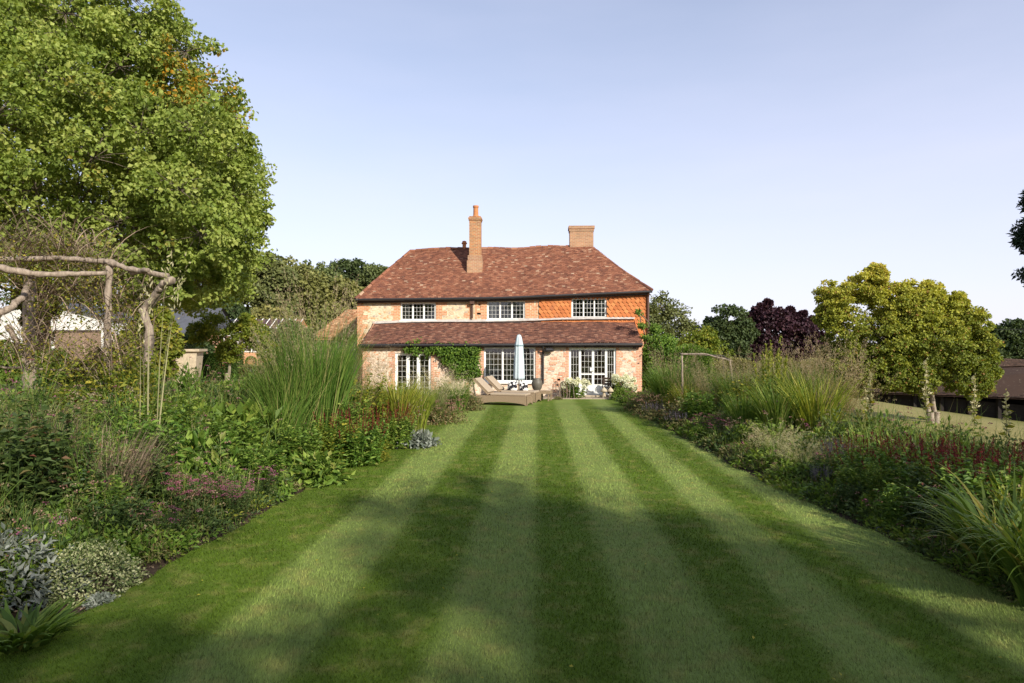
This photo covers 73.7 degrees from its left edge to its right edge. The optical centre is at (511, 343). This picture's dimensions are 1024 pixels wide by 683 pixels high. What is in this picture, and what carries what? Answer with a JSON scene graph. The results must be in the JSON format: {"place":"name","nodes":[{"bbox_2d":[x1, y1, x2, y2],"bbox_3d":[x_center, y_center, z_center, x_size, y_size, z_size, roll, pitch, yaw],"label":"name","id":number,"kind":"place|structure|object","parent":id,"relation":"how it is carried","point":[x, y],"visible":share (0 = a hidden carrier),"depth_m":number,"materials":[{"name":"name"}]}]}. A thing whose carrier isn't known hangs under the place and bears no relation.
{"place":"outdoors","nodes":[
{"label":"outdoors","id":0,"kind":"place"},
{"bbox_2d":[25,416,182,506],"bbox_3d":[-5.370,1.590,8.977,2.197,1.434,2.329,0,0,34],"label":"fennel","id":1,"kind":"object","parent":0,"point":[141,458],"visible":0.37,"depth_m":8.86,"materials":[{"name":"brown plant"}]},
{"bbox_2d":[8,401,448,632],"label":"soil ground","id":2,"kind":"structure","parent":0,"point":[151,570],"depth_m":7.26,"materials":[{"name":"brown soil"}]},
{"bbox_2d":[0,391,81,527],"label":"aster","id":3,"kind":"object","parent":2,"relation":"on","point":[27,474],"visible":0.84,"depth_m":7.74,"materials":[{"name":"green plant"}]},
{"bbox_2d":[0,522,93,618],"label":"senecio","id":4,"kind":"object","parent":2,"relation":"on","point":[33,576],"visible":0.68,"depth_m":6.29,"materials":[{"name":"plant"}]},
{"bbox_2d":[0,596,93,654],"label":"grass plant","id":5,"kind":"object","parent":2,"relation":"on","point":[42,627],"visible":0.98,"depth_m":5.53,"materials":[{"name":"green plant"}]},
{"bbox_2d":[12,428,98,510],"bbox_3d":[-5.681,1.624,8.438,1.050,1.102,1.046,0,0,-28],"label":"aster","id":6,"kind":"object","parent":2,"relation":"on","point":[73,449],"visible":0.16,"depth_m":8.40,"materials":[{"name":"green plant"}]},
{"bbox_2d":[33,373,113,416],"bbox_3d":[-7.306,1.015,11.318,1.166,1.095,1.132,0,0,17],"label":"rose bush","id":7,"kind":"object","parent":2,"relation":"on","point":[63,392],"visible":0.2,"depth_m":11.23,"materials":[{"name":"green plant"}]},
{"bbox_2d":[44,456,111,522],"bbox_3d":[-5.321,1.841,8.294,0.845,0.890,0.848,0,0,-12],"label":"aster","id":8,"kind":"object","parent":2,"relation":"on","point":[61,491],"visible":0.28,"depth_m":8.11,"materials":[{"name":"green plant"}]},
{"bbox_2d":[22,537,150,608],"bbox_3d":[-4.101,2.168,6.682,0.973,0.530,1.025,0,0,-5],"label":"variegated shrub","id":9,"kind":"object","parent":2,"relation":"on","point":[101,555],"visible":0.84,"depth_m":6.53,"materials":[{"name":"green plant"}]},
{"bbox_2d":[86,471,133,522],"bbox_3d":[-4.756,1.945,8.088,0.554,0.880,0.566,0,0,-30],"label":"veronica","id":10,"kind":"object","parent":2,"relation":"on","point":[111,494],"visible":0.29,"depth_m":8.07,"materials":[{"name":"green plant"}]},
{"bbox_2d":[86,484,154,548],"bbox_3d":[-4.416,2.024,7.770,0.715,0.753,0.717,0,0,-4],"label":"aster","id":11,"kind":"object","parent":2,"relation":"on","point":[122,511],"visible":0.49,"depth_m":7.64,"materials":[{"name":"green plant"}]},
{"bbox_2d":[85,347,163,422],"bbox_3d":[-6.640,0.898,11.806,1.239,1.745,1.202,0,0,45],"label":"rose bush","id":12,"kind":"object","parent":2,"relation":"on","point":[131,381],"visible":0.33,"depth_m":11.68,"materials":[{"name":"green plant"}]},
{"bbox_2d":[105,448,173,508],"bbox_3d":[-4.947,1.876,9.063,0.915,0.960,0.912,0,0,-4],"label":"aster","id":13,"kind":"object","parent":2,"relation":"on","point":[156,480],"visible":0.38,"depth_m":8.98,"materials":[{"name":"green plant"}]},
{"bbox_2d":[101,409,189,484],"bbox_3d":[-5.364,1.625,9.924,1.176,1.288,1.274,0,0,-39],"label":"geranium","id":14,"kind":"object","parent":2,"relation":"on","point":[170,442],"visible":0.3,"depth_m":9.83,"materials":[{"name":"green plant"}]},
{"bbox_2d":[138,249,190,438],"bbox_3d":[-5.476,0.315,10.795,0.760,3.632,1.185,0,0,-28],"label":"mullein","id":15,"kind":"object","parent":2,"relation":"on","point":[163,381],"visible":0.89,"depth_m":10.70,"materials":[{"name":"green plant"}]},
{"bbox_2d":[133,392,200,438],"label":"geranium","id":16,"kind":"object","parent":2,"relation":"on","point":[169,404],"visible":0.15,"depth_m":11.46,"materials":[{"name":"green plant"}]},
{"bbox_2d":[161,472,223,524],"bbox_3d":[-4.202,2.053,8.994,0.767,0.694,0.792,0,0,-23],"label":"phlox","id":17,"kind":"object","parent":2,"relation":"on","point":[188,490],"visible":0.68,"depth_m":8.89,"materials":[{"name":"green plant"}]},
{"bbox_2d":[160,428,260,498],"bbox_3d":[-4.910,1.952,10.949,1.823,1.242,1.831,0,0,31],"label":"hellebore","id":18,"kind":"object","parent":2,"relation":"on","point":[193,438],"visible":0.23,"depth_m":10.78,"materials":[{"name":"green plant"}]},
{"bbox_2d":[0,339,446,604],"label":"border grass foliage","id":19,"kind":"object","parent":2,"relation":"on","point":[96,431],"visible":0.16,"depth_m":9.58,"materials":[{"name":"green plant"}]},
{"bbox_2d":[188,412,267,459],"bbox_3d":[-4.864,1.760,11.495,1.174,1.188,1.084,0,0,8],"label":"geranium","id":20,"kind":"object","parent":2,"relation":"on","point":[246,440],"visible":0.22,"depth_m":11.55,"materials":[{"name":"green plant"}]},
{"bbox_2d":[209,480,254,521],"bbox_3d":[-3.759,2.128,9.251,0.602,0.545,0.622,0,0,21],"label":"phlox","id":21,"kind":"object","parent":2,"relation":"on","point":[238,504],"visible":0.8,"depth_m":9.18,"materials":[{"name":"green plant"}]},
{"bbox_2d":[0,362,476,611],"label":"border foliage","id":22,"kind":"object","parent":2,"relation":"on","point":[213,521],"visible":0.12,"depth_m":9.06,"materials":[{"name":"green plant"}]},
{"bbox_2d":[203,398,304,455],"bbox_3d":[-5.157,1.802,13.053,2.239,1.519,2.230,0,0,-41],"label":"hellebore","id":23,"kind":"object","parent":2,"relation":"on","point":[246,409],"visible":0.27,"depth_m":12.82,"materials":[{"name":"green plant"}]},
{"bbox_2d":[237,438,287,489],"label":"geranium","id":24,"kind":"object","parent":2,"relation":"on","point":[271,460],"visible":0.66,"depth_m":10.92,"materials":[{"name":"green plant"}]},
{"bbox_2d":[228,310,344,445],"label":"silver grass","id":25,"kind":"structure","parent":2,"relation":"on","point":[269,384],"depth_m":13.71,"materials":[{"name":"plant"}]},
{"bbox_2d":[277,419,328,466],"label":"geranium","id":26,"kind":"object","parent":2,"relation":"on","point":[294,441],"visible":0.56,"depth_m":12.22,"materials":[{"name":"green plant"}]},
{"bbox_2d":[283,449,357,490],"bbox_3d":[-3.353,2.169,11.714,1.312,0.731,1.318,0,0,7],"label":"hellebore","id":27,"kind":"object","parent":2,"relation":"on","point":[332,470],"visible":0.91,"depth_m":11.54,"materials":[{"name":"green plant"}]},
{"bbox_2d":[315,416,362,467],"bbox_3d":[-3.388,1.885,13.167,0.946,1.030,0.975,0,0,-35],"label":"spurge","id":28,"kind":"object","parent":2,"relation":"on","point":[329,446],"visible":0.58,"depth_m":12.99,"materials":[{"name":"green plant"}]},
{"bbox_2d":[324,396,371,442],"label":"geranium","id":29,"kind":"object","parent":2,"relation":"on","point":[355,411],"visible":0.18,"depth_m":14.47,"materials":[{"name":"green plant"}]},
{"bbox_2d":[347,373,388,434],"bbox_3d":[-3.423,1.508,15.891,1.230,1.785,1.267,0,0,-40],"label":"goldenrod","id":30,"kind":"object","parent":2,"relation":"on","point":[378,405],"visible":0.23,"depth_m":15.76,"materials":[{"name":"green plant"}]},
{"bbox_2d":[422,395,471,425],"bbox_3d":[-2.215,2.024,20.635,1.934,0.949,1.985,0,0,-22],"label":"marjoram","id":31,"kind":"object","parent":2,"relation":"on","point":[444,416],"visible":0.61,"depth_m":20.36,"materials":[{"name":"green plant"}]},
{"bbox_2d":[0,362,474,604],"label":"border","id":32,"kind":"object","parent":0,"point":[284,487],"depth_m":8.39,"materials":[{"name":"green plant"}]},
{"bbox_2d":[231,377,327,440],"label":"silver grass","id":33,"kind":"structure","parent":0,"point":[290,415],"depth_m":13.07,"materials":[{"name":"plant"}]},
{"bbox_2d":[247,258,380,442],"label":"silver grass","id":34,"kind":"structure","parent":0,"point":[343,384],"depth_m":14.21,"materials":[{"name":"plant"}]},
{"bbox_2d":[0,311,1023,456],"bbox_3d":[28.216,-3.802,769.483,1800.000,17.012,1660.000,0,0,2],"label":"ground","id":35,"kind":"structure","parent":0,"point":[984,421],"depth_m":23.91,"materials":[{"name":"green plant"}]},
{"bbox_2d":[0,339,73,391],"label":"garden shrub","id":36,"kind":"object","parent":35,"relation":"on","point":[3,376],"visible":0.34,"depth_m":17.18,"materials":[{"name":"green plant"}]},
{"bbox_2d":[0,303,136,359],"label":"outbuilding","id":37,"kind":"structure","parent":35,"relation":"on","point":[74,316],"depth_m":47.22,"materials":[{"name":"white paint"}]},
{"bbox_2d":[55,332,100,359],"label":"boarded door","id":38,"kind":"structure","parent":37,"relation":"in","point":[77,337],"depth_m":47.23,"materials":[{"name":"brown wood"}]},
{"bbox_2d":[0,255,175,402],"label":"rustic pergola","id":39,"kind":"object","parent":35,"relation":"on","point":[26,291],"visible":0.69,"depth_m":12.21,"materials":[{"name":"brown wood"}]},
{"bbox_2d":[0,195,213,394],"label":"climbing rose","id":40,"kind":"object","parent":39,"relation":"on","point":[49,242],"visible":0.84,"depth_m":12.35,"materials":[{"name":"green plant"}]},
{"bbox_2d":[0,0,278,391],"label":"maple tree","id":41,"kind":"object","parent":35,"relation":"on","point":[201,204],"visible":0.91,"depth_m":17.60,"materials":[{"name":"green plant"}]},
{"bbox_2d":[112,305,187,385],"bbox_3d":[-8.172,0.337,15.318,1.704,2.432,1.240,0,0,-19],"label":"garden shrub","id":42,"kind":"object","parent":35,"relation":"on","point":[175,351],"visible":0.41,"depth_m":15.08,"materials":[{"name":"green plant"}]},
{"bbox_2d":[173,349,206,383],"bbox_3d":[-9.692,0.799,20.369,0.920,1.301,0.920,0,0,-10],"label":"stone planter","id":43,"kind":"object","parent":35,"relation":"on","point":[196,358],"visible":0.37,"depth_m":20.07,"materials":[{"name":"beige stone"}]},
{"bbox_2d":[200,351,244,379],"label":"hedge","id":44,"kind":"object","parent":35,"relation":"on","point":[210,359],"visible":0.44,"depth_m":30.58,"materials":[{"name":"green plant"}]},
{"bbox_2d":[186,310,281,380],"bbox_3d":[-10.762,0.118,26.413,3.765,2.943,1.534,0,0,2],"label":"crab apple tree","id":45,"kind":"object","parent":35,"relation":"on","point":[207,329],"visible":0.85,"depth_m":26.17,"materials":[{"name":"green plant"}]},
{"bbox_2d":[208,249,301,315],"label":"woodland tree","id":46,"kind":"object","parent":35,"relation":"on","point":[267,282],"visible":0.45,"depth_m":54.83,"materials":[{"name":"green plant"}]},
{"bbox_2d":[239,302,307,323],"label":"woodland tree","id":47,"kind":"object","parent":35,"relation":"on","point":[258,312],"visible":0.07,"depth_m":47.97,"materials":[{"name":"green plant"}]},
{"bbox_2d":[262,318,316,364],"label":"garden shrub","id":48,"kind":"object","parent":35,"relation":"on","point":[283,327],"visible":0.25,"depth_m":33.12,"materials":[{"name":"green plant"}]},
{"bbox_2d":[264,255,331,317],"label":"woodland tree","id":49,"kind":"object","parent":35,"relation":"on","point":[312,282],"visible":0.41,"depth_m":61.81,"materials":[{"name":"green plant"}]},
{"bbox_2d":[304,301,342,341],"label":"woodland tree","id":50,"kind":"object","parent":35,"relation":"on","point":[330,314],"visible":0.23,"depth_m":49.78,"materials":[{"name":"green plant"}]},
{"bbox_2d":[315,309,356,373],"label":"cottage","id":51,"kind":"structure","parent":35,"relation":"on","point":[353,313],"depth_m":37.87,"materials":[{"name":"brick"}]},
{"bbox_2d":[314,275,364,313],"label":"woodland tree","id":52,"kind":"object","parent":35,"relation":"on","point":[340,281],"visible":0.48,"depth_m":57.76,"materials":[{"name":"green plant"}]},
{"bbox_2d":[326,257,367,285],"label":"woodland tree","id":53,"kind":"object","parent":35,"relation":"on","point":[353,269],"visible":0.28,"depth_m":79.61,"materials":[{"name":"green plant"}]},
{"bbox_2d":[352,262,388,287],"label":"woodland tree","id":54,"kind":"object","parent":35,"relation":"on","point":[370,273],"visible":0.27,"depth_m":77.67,"materials":[{"name":"green plant"}]},
{"bbox_2d":[354,205,652,396],"bbox_3d":[-0.378,-2.350,35.288,14.515,9.500,9.300,0,0,2],"label":"farmhouse","id":55,"kind":"object","parent":35,"relation":"on","point":[577,301],"visible":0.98,"depth_m":33.27,"materials":[{"name":"brick"}]},
{"bbox_2d":[402,337,484,394],"bbox_3d":[-3.121,1.044,30.847,3.792,2.726,0.749,0,0,2],"label":"wisteria","id":56,"kind":"object","parent":55,"relation":"attached to","point":[468,355],"visible":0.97,"depth_m":30.84,"materials":[{"name":"green plant"}]},
{"bbox_2d":[484,347,534,383],"bbox_3d":[-0.101,0.967,31.112,2.441,1.662,0.355,0,0,2],"label":"window","id":57,"kind":"structure","parent":55,"relation":"in","point":[488,364],"depth_m":31.12,"materials":[{"name":"white paint"}]},
{"bbox_2d":[569,348,615,394],"bbox_3d":[3.641,1.260,30.946,2.114,2.155,0.162,0,0,2],"label":"glazed door","id":58,"kind":"structure","parent":55,"relation":"in","point":[595,389],"depth_m":30.94,"materials":[{"name":"white paint"}]},
{"bbox_2d":[634,308,690,391],"bbox_3d":[6.872,0.419,30.894,2.548,4.141,1.571,0,0,2],"label":"wisteria","id":59,"kind":"object","parent":55,"relation":"attached to","point":[665,343],"visible":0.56,"depth_m":30.95,"materials":[{"name":"green plant"}]},
{"bbox_2d":[649,290,698,352],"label":"birch tree","id":60,"kind":"object","parent":35,"relation":"on","point":[668,312],"visible":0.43,"depth_m":42.20,"materials":[{"name":"green plant"}]},
{"bbox_2d":[642,343,714,387],"bbox_3d":[7.684,1.269,31.745,3.104,2.662,2.388,0,0,2],"label":"mixed hedge","id":61,"kind":"object","parent":35,"relation":"on","point":[694,349],"visible":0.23,"depth_m":30.85,"materials":[{"name":"green plant"}]},
{"bbox_2d":[676,325,734,374],"bbox_3d":[10.457,0.712,37.675,3.757,3.586,2.748,0,0,2],"label":"hawthorn tree","id":62,"kind":"object","parent":35,"relation":"on","point":[703,338],"visible":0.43,"depth_m":37.26,"materials":[{"name":"green plant"}]},
{"bbox_2d":[696,303,760,370],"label":"holly tree","id":63,"kind":"object","parent":35,"relation":"on","point":[739,333],"visible":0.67,"depth_m":40.87,"materials":[{"name":"green plant"}]},
{"bbox_2d":[688,356,826,391],"bbox_3d":[12.552,1.601,33.559,7.738,2.037,2.408,0,0,2],"label":"mixed hedge","id":64,"kind":"object","parent":35,"relation":"on","point":[742,360],"visible":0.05,"depth_m":32.90,"materials":[{"name":"green plant"}]},
{"bbox_2d":[715,298,829,372],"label":"copper beech","id":65,"kind":"object","parent":35,"relation":"on","point":[766,316],"visible":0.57,"depth_m":42.69,"materials":[{"name":"purple plant"}]},
{"bbox_2d":[810,262,1005,422],"bbox_3d":[12.483,-0.015,21.582,5.910,5.221,2.130,0,0,2],"label":"golden tree","id":66,"kind":"object","parent":35,"relation":"on","point":[949,336],"visible":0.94,"depth_m":21.15,"materials":[{"name":"green plant"}]},
{"bbox_2d":[849,366,1023,420],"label":"barn","id":67,"kind":"structure","parent":35,"relation":"on","point":[1011,380],"depth_m":42.18,"materials":[{"name":"wood"}]},
{"bbox_2d":[989,317,1023,358],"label":"distant tree","id":68,"kind":"object","parent":35,"relation":"on","point":[1013,340],"visible":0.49,"depth_m":91.51,"materials":[{"name":"green plant"}]},
{"bbox_2d":[1007,189,1023,287],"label":"tree","id":69,"kind":"object","parent":35,"relation":"on","point":[1017,242],"visible":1,"depth_m":14.82,"materials":[{"name":"green plant"}]},
{"bbox_2d":[0,0,1023,342],"label":"sky","id":70,"kind":"structure","parent":0,"point":[744,153],"materials":[{"name":"blue"}]},
{"bbox_2d":[0,399,1023,682],"bbox_3d":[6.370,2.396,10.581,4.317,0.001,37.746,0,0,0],"label":"soil ground","id":71,"kind":"structure","parent":0,"point":[854,521],"depth_m":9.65,"materials":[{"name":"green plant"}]},
{"bbox_2d":[313,406,390,468],"bbox_3d":[-3.127,1.819,13.412,1.487,1.163,1.473,0,0,0],"label":"bistort","id":72,"kind":"object","parent":71,"relation":"on","point":[362,453],"visible":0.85,"depth_m":13.16,"materials":[{"name":"green plant"}]},
{"bbox_2d":[357,400,418,449],"bbox_3d":[-2.821,1.853,15.600,1.398,1.094,1.385,0,0,12],"label":"bistort","id":73,"kind":"object","parent":71,"relation":"on","point":[405,429],"visible":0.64,"depth_m":15.44,"materials":[{"name":"green plant"}]},
{"bbox_2d":[363,368,433,436],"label":"golden grass","id":74,"kind":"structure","parent":71,"relation":"on","point":[410,395],"depth_m":16.81,"materials":[{"name":"green plant"}]},
{"bbox_2d":[396,429,441,448],"bbox_3d":[-2.220,2.244,15.892,1.200,0.616,1.228,0,0,-17],"label":"lambs ear","id":75,"kind":"object","parent":71,"relation":"on","point":[420,437],"visible":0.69,"depth_m":15.67},
{"bbox_2d":[396,383,441,431],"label":"golden grass","id":76,"kind":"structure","parent":71,"relation":"on","point":[426,406],"depth_m":18.44,"materials":[{"name":"green plant"}]},
{"bbox_2d":[396,362,479,422],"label":"feather grass","id":77,"kind":"object","parent":71,"relation":"on","point":[441,398],"depth_m":20.45,"materials":[{"name":"green plant"}]},
{"bbox_2d":[436,374,480,412],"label":"feather grass","id":78,"kind":"object","parent":71,"relation":"on","point":[465,395],"depth_m":23.37,"materials":[{"name":"green plant"}]},
{"bbox_2d":[472,377,532,405],"bbox_3d":[-0.373,1.852,26.784,2.240,1.037,0.820,0,0,18],"label":"wicker lounger","id":79,"kind":"object","parent":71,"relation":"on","point":[491,395],"visible":0.99,"depth_m":26.48,"materials":[{"name":"beige wicker"}]},
{"bbox_2d":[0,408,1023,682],"bbox_3d":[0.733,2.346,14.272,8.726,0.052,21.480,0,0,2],"label":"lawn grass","id":80,"kind":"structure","parent":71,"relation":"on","point":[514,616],"depth_m":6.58,"materials":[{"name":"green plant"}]},
{"bbox_2d":[513,334,524,389],"bbox_3d":[0.296,0.969,28.909,0.600,2.802,0.600,0,0,2],"label":"parasol","id":81,"kind":"object","parent":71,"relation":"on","point":[518,372],"visible":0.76,"depth_m":28.76,"materials":[{"name":"white fabric"}]},
{"bbox_2d":[677,389,716,422],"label":"geranium","id":82,"kind":"object","parent":71,"relation":"on","point":[705,408],"visible":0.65,"depth_m":18.68,"materials":[{"name":"green plant"}]},
{"bbox_2d":[741,420,807,452],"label":"feather grass","id":83,"kind":"object","parent":71,"relation":"on","point":[772,444],"depth_m":13.23,"materials":[{"name":"green plant"}]},
{"bbox_2d":[615,380,1023,604],"bbox_3d":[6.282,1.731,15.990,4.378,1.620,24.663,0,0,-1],"label":"border foliage","id":84,"kind":"object","parent":71,"relation":"on","point":[883,523],"visible":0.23,"depth_m":10.96,"materials":[{"name":"green plant"}]},
{"bbox_2d":[647,374,1023,570],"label":"border grass foliage","id":85,"kind":"object","parent":71,"relation":"on","point":[903,438],"visible":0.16,"depth_m":11.49,"materials":[{"name":"green plant"}]},
{"bbox_2d":[834,476,866,511],"bbox_3d":[4.828,2.158,9.730,0.460,0.485,0.462,0,0,2],"label":"aster","id":86,"kind":"object","parent":71,"relation":"on","point":[843,492],"visible":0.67,"depth_m":9.67,"materials":[{"name":"green plant"}]},
{"bbox_2d":[833,460,883,489],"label":"geranium","id":87,"kind":"object","parent":71,"relation":"on","point":[843,479],"visible":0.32,"depth_m":10.01,"materials":[{"name":"green plant"}]},
{"bbox_2d":[863,457,896,512],"bbox_3d":[5.108,2.001,9.526,0.502,0.798,0.514,0,0,7],"label":"veronica","id":88,"kind":"object","parent":71,"relation":"on","point":[874,478],"visible":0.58,"depth_m":9.44,"materials":[{"name":"green plant"}]},
{"bbox_2d":[834,429,946,476],"bbox_3d":[5.745,1.860,10.394,1.467,1.080,1.453,0,0,-26],"label":"bistort","id":89,"kind":"object","parent":71,"relation":"on","point":[854,461],"visible":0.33,"depth_m":10.49,"materials":[{"name":"green plant"}]},
{"bbox_2d":[873,478,926,525],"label":"geranium","id":90,"kind":"object","parent":71,"relation":"on","point":[891,506],"visible":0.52,"depth_m":8.70,"materials":[{"name":"green plant"}]},
{"bbox_2d":[861,429,992,493],"bbox_3d":[5.821,1.822,9.583,1.571,1.157,1.556,0,0,-7],"label":"bistort","id":91,"kind":"object","parent":71,"relation":"on","point":[899,462],"visible":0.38,"depth_m":9.65,"materials":[{"name":"green plant"}]},
{"bbox_2d":[903,458,977,505],"bbox_3d":[5.528,1.932,8.681,0.891,0.936,0.888,0,0,-21],"label":"aster","id":92,"kind":"object","parent":71,"relation":"on","point":[934,496],"visible":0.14,"depth_m":8.72,"materials":[{"name":"green plant"}]},
{"bbox_2d":[889,459,1023,587],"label":"day lily","id":93,"kind":"object","parent":71,"relation":"on","point":[974,556],"visible":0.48,"depth_m":6.93,"materials":[{"name":"green plant"}]},
{"bbox_2d":[918,479,999,538],"bbox_3d":[5.156,1.983,7.796,0.794,0.833,0.791,0,0,-13],"label":"aster","id":94,"kind":"object","parent":71,"relation":"on","point":[936,527],"visible":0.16,"depth_m":7.87,"materials":[{"name":"green plant"}]},
{"bbox_2d":[899,434,1023,492],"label":"bistort","id":95,"kind":"object","parent":71,"relation":"on","point":[949,458],"visible":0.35,"depth_m":9.01,"materials":[{"name":"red plant"}]},
{"bbox_2d":[922,432,1023,500],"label":"bistort","id":96,"kind":"object","parent":71,"relation":"on","point":[983,463],"visible":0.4,"depth_m":8.33,"materials":[{"name":"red plant"}]},
{"bbox_2d":[927,485,1023,607],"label":"day lily","id":97,"kind":"object","parent":71,"relation":"on","point":[1012,560],"visible":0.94,"depth_m":6.11,"materials":[{"name":"green plant"}]},
{"bbox_2d":[939,461,1023,516],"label":"flowering plant","id":98,"kind":"object","parent":71,"relation":"on","point":[977,483],"visible":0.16,"depth_m":7.86,"materials":[{"name":"green plant"}]},
{"bbox_2d":[637,343,710,408],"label":"silver grass","id":99,"kind":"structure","parent":0,"point":[656,386],"depth_m":22.42,"materials":[{"name":"plant"}]},
{"bbox_2d":[701,347,768,408],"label":"silver grass","id":100,"kind":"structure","parent":0,"point":[722,389],"depth_m":19.58,"materials":[{"name":"plant"}]},
{"bbox_2d":[713,383,771,425],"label":"silver grass","id":101,"kind":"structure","parent":0,"point":[734,411],"depth_m":16.07,"materials":[{"name":"plant"}]},
{"bbox_2d":[753,336,787,402],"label":"ornamental grass","id":102,"kind":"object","parent":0,"point":[770,360],"depth_m":16.60,"materials":[{"name":"green plant"}]},
{"bbox_2d":[738,375,833,438],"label":"silver grass","id":103,"kind":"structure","parent":0,"point":[779,413],"depth_m":15.28,"materials":[{"name":"plant"}]},
{"bbox_2d":[767,334,844,401],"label":"silver grass","id":104,"kind":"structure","parent":0,"point":[798,375],"depth_m":17.21,"materials":[{"name":"plant"}]},
{"bbox_2d":[767,367,864,437],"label":"golden grass","id":105,"kind":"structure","parent":0,"point":[808,412],"depth_m":14.95,"materials":[{"name":"green plant"}]},
{"bbox_2d":[793,331,879,421],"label":"moor grass","id":106,"kind":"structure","parent":0,"point":[849,373],"depth_m":16.15,"materials":[{"name":"green plant"}]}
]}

